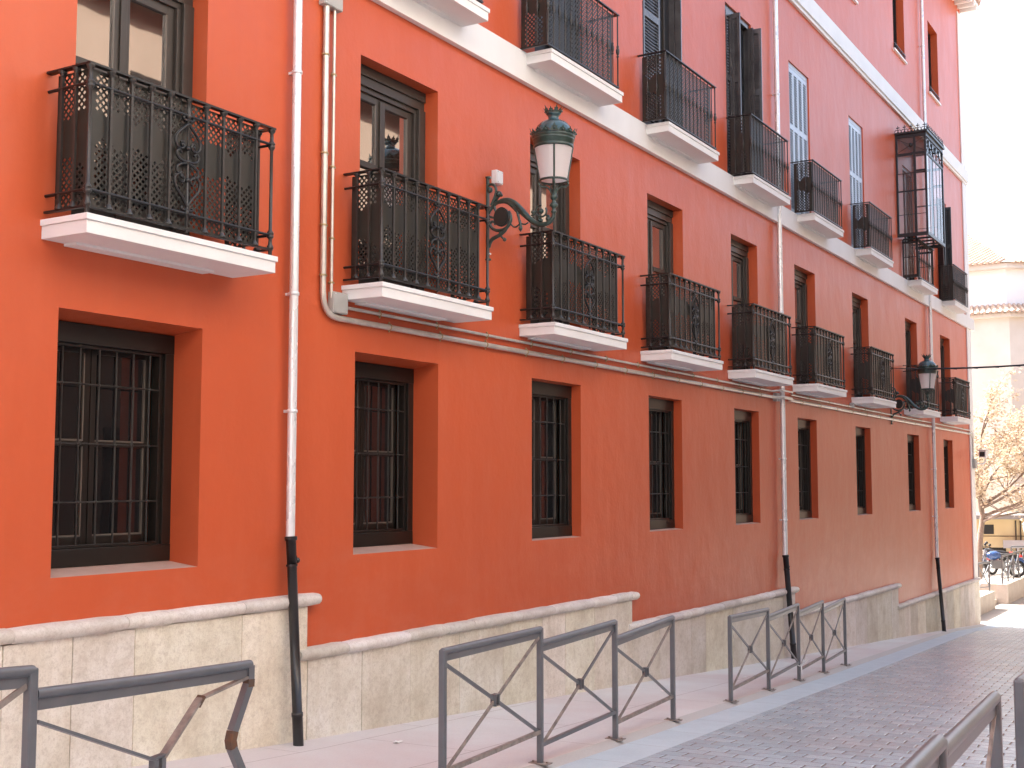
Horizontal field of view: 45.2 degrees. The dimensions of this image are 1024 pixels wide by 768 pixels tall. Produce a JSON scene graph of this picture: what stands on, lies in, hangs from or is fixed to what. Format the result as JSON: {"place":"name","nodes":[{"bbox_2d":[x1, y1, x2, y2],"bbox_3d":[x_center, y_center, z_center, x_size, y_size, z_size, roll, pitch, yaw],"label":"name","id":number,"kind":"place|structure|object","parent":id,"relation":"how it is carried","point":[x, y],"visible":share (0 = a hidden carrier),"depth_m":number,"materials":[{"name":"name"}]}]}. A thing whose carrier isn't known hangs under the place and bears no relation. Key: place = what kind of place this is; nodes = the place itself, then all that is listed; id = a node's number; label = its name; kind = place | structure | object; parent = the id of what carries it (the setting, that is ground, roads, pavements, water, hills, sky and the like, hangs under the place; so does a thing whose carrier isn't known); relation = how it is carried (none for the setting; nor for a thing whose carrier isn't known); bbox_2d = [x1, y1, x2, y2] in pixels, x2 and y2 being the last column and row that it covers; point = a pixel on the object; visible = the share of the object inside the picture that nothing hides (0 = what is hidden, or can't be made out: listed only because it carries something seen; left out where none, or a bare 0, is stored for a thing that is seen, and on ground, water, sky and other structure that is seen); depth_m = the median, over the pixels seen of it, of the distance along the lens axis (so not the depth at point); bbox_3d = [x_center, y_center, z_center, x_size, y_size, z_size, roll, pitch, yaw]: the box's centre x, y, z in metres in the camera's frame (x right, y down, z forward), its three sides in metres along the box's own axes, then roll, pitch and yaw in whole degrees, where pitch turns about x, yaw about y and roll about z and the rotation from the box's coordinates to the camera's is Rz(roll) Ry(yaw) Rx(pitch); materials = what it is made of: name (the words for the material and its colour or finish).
{"place":"outdoors","nodes":[
{"label":"outdoors","id":0,"kind":"place"},
{"bbox_2d":[129,623,984,767],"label":"pavement","id":1,"kind":"structure","parent":0,"point":[417,747],"depth_m":11.38,"materials":[{"name":"white stone"}]},
{"bbox_2d":[0,660,254,767],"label":"barrier","id":2,"kind":"object","parent":1,"relation":"on","point":[23,679],"visible":1,"depth_m":5.69,"materials":[{"name":"grey metal"}]},
{"bbox_2d":[523,623,989,767],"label":"kerb","id":3,"kind":"structure","parent":1,"relation":"on","point":[563,759],"depth_m":13.12,"materials":[{"name":"grey stone"}]},
{"bbox_2d":[438,615,682,767],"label":"barrier","id":4,"kind":"object","parent":3,"relation":"on","point":[446,654],"visible":1,"depth_m":9.66,"materials":[{"name":"grey metal"}]},
{"bbox_2d":[723,597,850,702],"bbox_3d":[3.977,3.637,17.126,0.170,1.426,6.570,-2,-5,26],"label":"barrier","id":5,"kind":"object","parent":3,"relation":"on","point":[769,616],"visible":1,"depth_m":16.44,"materials":[{"name":"grey metal"}]},
{"bbox_2d":[797,657,807,671],"bbox_3d":[4.056,3.937,17.204,0.125,0.223,0.284,-3,-5,31],"label":"plastic tie","id":6,"kind":"object","parent":5,"relation":"attached to","point":[803,662],"visible":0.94,"depth_m":17.13,"materials":[{"name":"white plastic"}]},
{"bbox_2d":[619,625,1023,767],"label":"road","id":7,"kind":"structure","parent":0,"point":[898,714],"depth_m":13.25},
{"bbox_2d":[556,625,1004,767],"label":"gutter","id":8,"kind":"object","parent":7,"relation":"on","point":[628,753],"visible":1,"depth_m":13.21,"materials":[{"name":"grey concrete"}]},
{"bbox_2d":[960,0,1023,239],"label":"sky","id":9,"kind":"structure","parent":0,"point":[992,35],"materials":[{"name":"white"}]},
{"bbox_2d":[981,597,1023,625],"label":"plaza","id":10,"kind":"structure","parent":0,"point":[1011,614],"depth_m":38.65,"materials":[{"name":"white stone"}]},
{"bbox_2d":[980,590,995,614],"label":"retaining wall","id":11,"kind":"structure","parent":10,"relation":"on","point":[987,601],"depth_m":39.77,"materials":[{"name":"stone"}]},
{"bbox_2d":[978,561,990,590],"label":"railing","id":12,"kind":"object","parent":11,"relation":"on","point":[988,569],"visible":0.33,"depth_m":40.73,"materials":[{"name":"grey metal"}]},
{"bbox_2d":[968,232,1023,512],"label":"church","id":13,"kind":"structure","parent":10,"relation":"on","point":[996,278],"depth_m":59.65,"materials":[{"name":"paint"}]},
{"bbox_2d":[973,367,1023,578],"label":"autumn tree","id":14,"kind":"object","parent":10,"relation":"on","point":[1015,438],"visible":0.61,"depth_m":44.71,"materials":[{"name":"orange plant"}]},
{"bbox_2d":[980,567,1023,603],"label":"retaining wall","id":15,"kind":"structure","parent":10,"relation":"on","point":[1010,591],"depth_m":43.19,"materials":[{"name":"stone"}]},
{"bbox_2d":[983,541,1011,572],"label":"motorcycle","id":16,"kind":"object","parent":15,"relation":"on","point":[989,550],"visible":0.16,"depth_m":47.66,"materials":[{"name":"black plastic"}]},
{"bbox_2d":[983,543,1023,576],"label":"motorcycle","id":17,"kind":"object","parent":15,"relation":"on","point":[993,556],"visible":0.6,"depth_m":45.66,"materials":[{"name":"blue plastic"}]},
{"bbox_2d":[1001,549,1023,583],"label":"railing","id":18,"kind":"object","parent":15,"relation":"on","point":[1012,568],"visible":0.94,"depth_m":44.17,"materials":[{"name":"grey metal"}]},
{"bbox_2d":[1010,546,1023,554],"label":"railing","id":19,"kind":"object","parent":15,"relation":"on","point":[1011,547],"visible":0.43,"depth_m":49.27,"materials":[{"name":"grey metal"}]},
{"bbox_2d":[1003,540,1023,564],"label":"grey board","id":20,"kind":"object","parent":10,"relation":"on","point":[1008,543],"visible":0.58,"depth_m":51.59,"materials":[{"name":"white"}]},
{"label":"terrace","id":21,"kind":"structure","parent":0,"visible":0},
{"bbox_2d":[983,552,998,574],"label":"motorcycle","id":22,"kind":"object","parent":21,"relation":"on","point":[995,570],"visible":0.09,"depth_m":46.91,"materials":[{"name":"black plastic"}]},
{"bbox_2d":[976,512,1023,564],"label":"building","id":23,"kind":"structure","parent":21,"relation":"on","point":[998,531],"depth_m":52.13,"materials":[{"name":"yellow paint"}]},
{"bbox_2d":[984,525,993,533],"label":"window","id":24,"kind":"structure","parent":23,"relation":"in","point":[988,529],"depth_m":52.16,"materials":[{"name":"grey glass"}]},
{"bbox_2d":[983,548,1005,559],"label":"door","id":25,"kind":"structure","parent":23,"relation":"in","point":[1002,549],"depth_m":52.07,"materials":[{"name":"metal"}]},
{"bbox_3d":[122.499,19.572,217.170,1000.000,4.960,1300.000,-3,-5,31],"label":"ground","id":26,"kind":"structure","parent":0,"visible":0},
{"bbox_2d":[0,0,980,767],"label":"townhouse","id":27,"kind":"structure","parent":26,"relation":"on","point":[224,438],"depth_m":12.63,"materials":[{"name":"orange paint"}]},
{"bbox_2d":[51,320,174,568],"bbox_3d":[-3.111,0.457,9.179,0.180,1.770,1.360,-3,-5,31],"label":"window","id":28,"kind":"structure","parent":27,"relation":"in","point":[103,468],"depth_m":9.33,"materials":[{"name":"black glass"}]},
{"bbox_2d":[71,0,193,235],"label":"balcony door","id":29,"kind":"structure","parent":27,"relation":"in","point":[152,41],"depth_m":9.51,"materials":[{"name":"black glass"}]},
{"bbox_2d":[319,0,342,12],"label":"junction box","id":30,"kind":"object","parent":27,"relation":"attached to","point":[337,5],"visible":1,"depth_m":11.12,"materials":[{"name":"metal"}]},
{"bbox_2d":[328,10,336,297],"bbox_3d":[-1.612,-2.082,11.065,0.064,2.640,0.058,2,-5,-18],"label":"conduit","id":31,"kind":"object","parent":27,"relation":"attached to","point":[332,167],"visible":1,"depth_m":11.05,"materials":[{"name":"white metal"}]},
{"bbox_2d":[328,291,347,314],"bbox_3d":[-1.560,-0.725,11.033,0.079,0.190,0.200,-3,-5,31],"label":"junction box","id":32,"kind":"object","parent":27,"relation":"attached to","point":[338,303],"visible":1,"depth_m":10.98,"materials":[{"name":"metal"}]},
{"bbox_2d":[353,361,413,546],"bbox_3d":[-1.428,0.687,11.979,0.180,1.770,1.350,-3,-5,31],"label":"window","id":33,"kind":"structure","parent":27,"relation":"in","point":[375,410],"depth_m":12.24,"materials":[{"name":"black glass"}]},
{"bbox_2d":[359,64,425,290],"bbox_3d":[-1.271,-1.931,12.105,0.120,2.230,1.280,-3,-5,31],"label":"balcony door","id":34,"kind":"structure","parent":27,"relation":"in","point":[392,114],"depth_m":12.28,"materials":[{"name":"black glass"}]},
{"bbox_2d":[492,170,502,185],"bbox_3d":[-0.159,-2.268,13.505,0.079,0.150,0.130,-3,-5,31],"label":"junction box","id":35,"kind":"object","parent":27,"relation":"attached to","point":[497,177],"visible":0.99,"depth_m":13.46,"materials":[{"name":"white plastic"}]},
{"bbox_2d":[485,104,576,260],"bbox_3d":[0.179,-2.140,13.110,1.095,1.574,0.493,-3,-5,31],"label":"street lamp","id":36,"kind":"object","parent":27,"relation":"attached to","point":[553,136],"visible":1,"depth_m":12.92,"materials":[{"name":"green metal"}]},
{"bbox_2d":[530,144,569,324],"bbox_3d":[0.348,-1.710,14.798,0.120,2.230,1.240,-3,-5,31],"label":"balcony door","id":37,"kind":"structure","parent":27,"relation":"in","point":[538,195],"depth_m":14.98,"materials":[{"name":"black glass"}]},
{"bbox_2d":[532,381,571,538],"bbox_3d":[0.349,0.903,14.595,0.180,1.828,1.200,-3,-5,31],"label":"window","id":38,"kind":"structure","parent":27,"relation":"in","point":[545,427],"depth_m":14.82,"materials":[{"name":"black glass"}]},
{"bbox_2d":[535,0,579,64],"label":"balcony door","id":39,"kind":"structure","parent":27,"relation":"in","point":[545,46],"depth_m":15.30,"materials":[{"name":"black wood"}]},
{"bbox_2d":[319,5,973,458],"bbox_3d":[5.970,-0.588,23.525,0.187,3.580,29.638,-3,-5,31],"label":"conduit","id":40,"kind":"object","parent":27,"relation":"attached to","point":[329,313],"visible":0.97,"depth_m":11.69,"materials":[{"name":"grey metal"}]},
{"bbox_2d":[647,199,673,350],"bbox_3d":[2.009,-1.483,17.559,0.120,2.230,1.240,-3,-5,31],"label":"balcony door","id":41,"kind":"structure","parent":27,"relation":"in","point":[659,218],"depth_m":17.84,"materials":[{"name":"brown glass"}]},
{"bbox_2d":[348,306,973,446],"bbox_3d":[6.062,0.753,23.580,0.175,0.918,29.416,-3,-5,31],"label":"conduit","id":42,"kind":"object","parent":27,"relation":"attached to","point":[487,335],"visible":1,"depth_m":15.15,"materials":[{"name":"grey metal"}]},
{"bbox_2d":[649,398,674,529],"bbox_3d":[1.974,1.125,17.296,0.180,1.828,1.140,-3,-5,31],"label":"window","id":43,"kind":"structure","parent":27,"relation":"in","point":[658,460],"depth_m":17.59,"materials":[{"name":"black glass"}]},
{"bbox_2d":[642,0,682,129],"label":"balcony door","id":44,"kind":"structure","parent":27,"relation":"in","point":[662,19],"depth_m":17.98,"materials":[{"name":"black wood"}]},
{"bbox_2d":[731,239,749,369],"bbox_3d":[3.651,-1.259,20.291,0.120,2.230,1.230,-3,-5,31],"label":"balcony door","id":45,"kind":"structure","parent":27,"relation":"in","point":[739,260],"depth_m":20.63,"materials":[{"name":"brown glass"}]},
{"bbox_2d":[734,410,752,522],"bbox_3d":[3.644,1.353,20.075,0.180,1.828,1.140,-3,-5,31],"label":"window","id":46,"kind":"structure","parent":27,"relation":"in","point":[743,464],"depth_m":20.40,"materials":[{"name":"black glass"}]},
{"bbox_2d":[725,4,762,179],"bbox_3d":[3.796,-4.746,20.349,0.322,2.870,1.210,-3,-5,31],"label":"balcony door","id":47,"kind":"structure","parent":27,"relation":"in","point":[743,43],"depth_m":20.69,"materials":[{"name":"black wood"}]},
{"bbox_2d":[773,393,779,401],"bbox_3d":[4.573,0.227,21.223,0.079,0.140,0.180,-3,-5,31],"label":"junction box","id":48,"kind":"object","parent":27,"relation":"attached to","point":[776,394],"visible":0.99,"depth_m":21.15,"materials":[{"name":"metal"}]},
{"bbox_2d":[788,62,809,213],"bbox_3d":[5.352,-4.516,23.150,0.103,2.870,1.210,-3,-5,31],"label":"balcony door","id":49,"kind":"structure","parent":27,"relation":"in","point":[798,106],"depth_m":23.17,"materials":[{"name":"white plastic"}]},
{"bbox_2d":[794,269,808,383],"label":"balcony door","id":50,"kind":"structure","parent":27,"relation":"in","point":[801,310],"depth_m":23.42,"materials":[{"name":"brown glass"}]},
{"bbox_2d":[798,419,811,518],"bbox_3d":[5.289,1.577,22.810,0.180,1.828,1.140,-3,-5,31],"label":"window","id":51,"kind":"structure","parent":27,"relation":"in","point":[804,453],"depth_m":23.15,"materials":[{"name":"black glass"}]},
{"bbox_2d":[848,117,863,248],"bbox_3d":[7.364,-4.242,26.497,0.103,2.870,1.120,-3,-5,31],"label":"balcony door","id":52,"kind":"structure","parent":27,"relation":"in","point":[855,141],"depth_m":26.53,"materials":[{"name":"white wood"}]},
{"bbox_2d":[852,296,862,396],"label":"balcony door","id":53,"kind":"structure","parent":27,"relation":"in","point":[856,311],"depth_m":26.71,"materials":[{"name":"brown glass"}]},
{"bbox_2d":[856,428,866,513],"bbox_3d":[7.260,1.846,26.089,0.180,1.828,1.170,-3,-5,31],"label":"window","id":54,"kind":"structure","parent":27,"relation":"in","point":[860,453],"depth_m":26.44,"materials":[{"name":"black glass"}]},
{"bbox_2d":[892,0,907,64],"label":"window","id":55,"kind":"structure","parent":27,"relation":"in","point":[898,51],"depth_m":30.86,"materials":[{"name":"white glass"}]},
{"bbox_2d":[902,166,913,279],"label":"balcony door","id":56,"kind":"structure","parent":27,"relation":"in","point":[907,178],"depth_m":30.85,"materials":[{"name":"black wood"}]},
{"bbox_2d":[905,321,911,408],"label":"balcony door","id":57,"kind":"structure","parent":27,"relation":"in","point":[907,325],"depth_m":30.65,"materials":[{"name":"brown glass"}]},
{"bbox_2d":[907,435,915,509],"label":"window","id":58,"kind":"structure","parent":27,"relation":"in","point":[910,439],"depth_m":30.31,"materials":[{"name":"black glass"}]},
{"bbox_2d":[890,354,937,423],"bbox_3d":[9.123,0.117,27.901,1.095,1.574,0.493,-3,-5,31],"label":"street lamp","id":59,"kind":"object","parent":27,"relation":"attached to","point":[927,378],"visible":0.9,"depth_m":27.71,"materials":[{"name":"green metal"}]},
{"bbox_2d":[928,33,940,105],"bbox_3d":[11.493,-8.808,33.817,0.290,2.050,1.331,-3,-5,31],"label":"window","id":60,"kind":"structure","parent":27,"relation":"in","point":[934,94],"depth_m":34.28,"materials":[{"name":"white glass"}]},
{"bbox_2d":[940,338,945,416],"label":"balcony door","id":61,"kind":"structure","parent":27,"relation":"in","point":[941,340],"depth_m":34.02,"materials":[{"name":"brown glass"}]},
{"bbox_2d":[936,198,953,300],"bbox_3d":[11.837,-3.646,33.750,0.294,2.870,1.237,-3,-5,31],"label":"balcony door","id":62,"kind":"structure","parent":27,"relation":"in","point":[944,254],"depth_m":33.55,"materials":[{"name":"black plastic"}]},
{"bbox_2d":[943,440,949,507],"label":"window","id":63,"kind":"structure","parent":27,"relation":"in","point":[946,475],"depth_m":33.75,"materials":[{"name":"black glass"}]},
{"bbox_2d":[894,364,1023,369],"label":"overhead cable","id":64,"kind":"object","parent":27,"relation":"attached to","point":[1018,365],"visible":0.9,"depth_m":27.13,"materials":[{"name":"black plastic"}]},
{"bbox_2d":[972,450,988,468],"bbox_3d":[13.693,2.197,35.931,0.428,0.540,0.540,-3,-5,31],"label":"security camera","id":65,"kind":"object","parent":27,"relation":"attached to","point":[984,454],"visible":1,"depth_m":35.95,"materials":[{"name":"white plastic"}]},
{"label":"pavement","id":66,"kind":"structure","parent":0,"visible":0},
{"bbox_2d":[900,691,1003,767],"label":"barrier","id":67,"kind":"object","parent":66,"relation":"on","point":[951,746],"visible":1,"depth_m":4.00,"materials":[{"name":"grey metal"}]},
{"bbox_2d":[1013,672,1023,767],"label":"barrier","id":68,"kind":"object","parent":66,"relation":"on","point":[1018,684],"visible":1,"depth_m":5.63,"materials":[{"name":"grey metal"}]}
]}

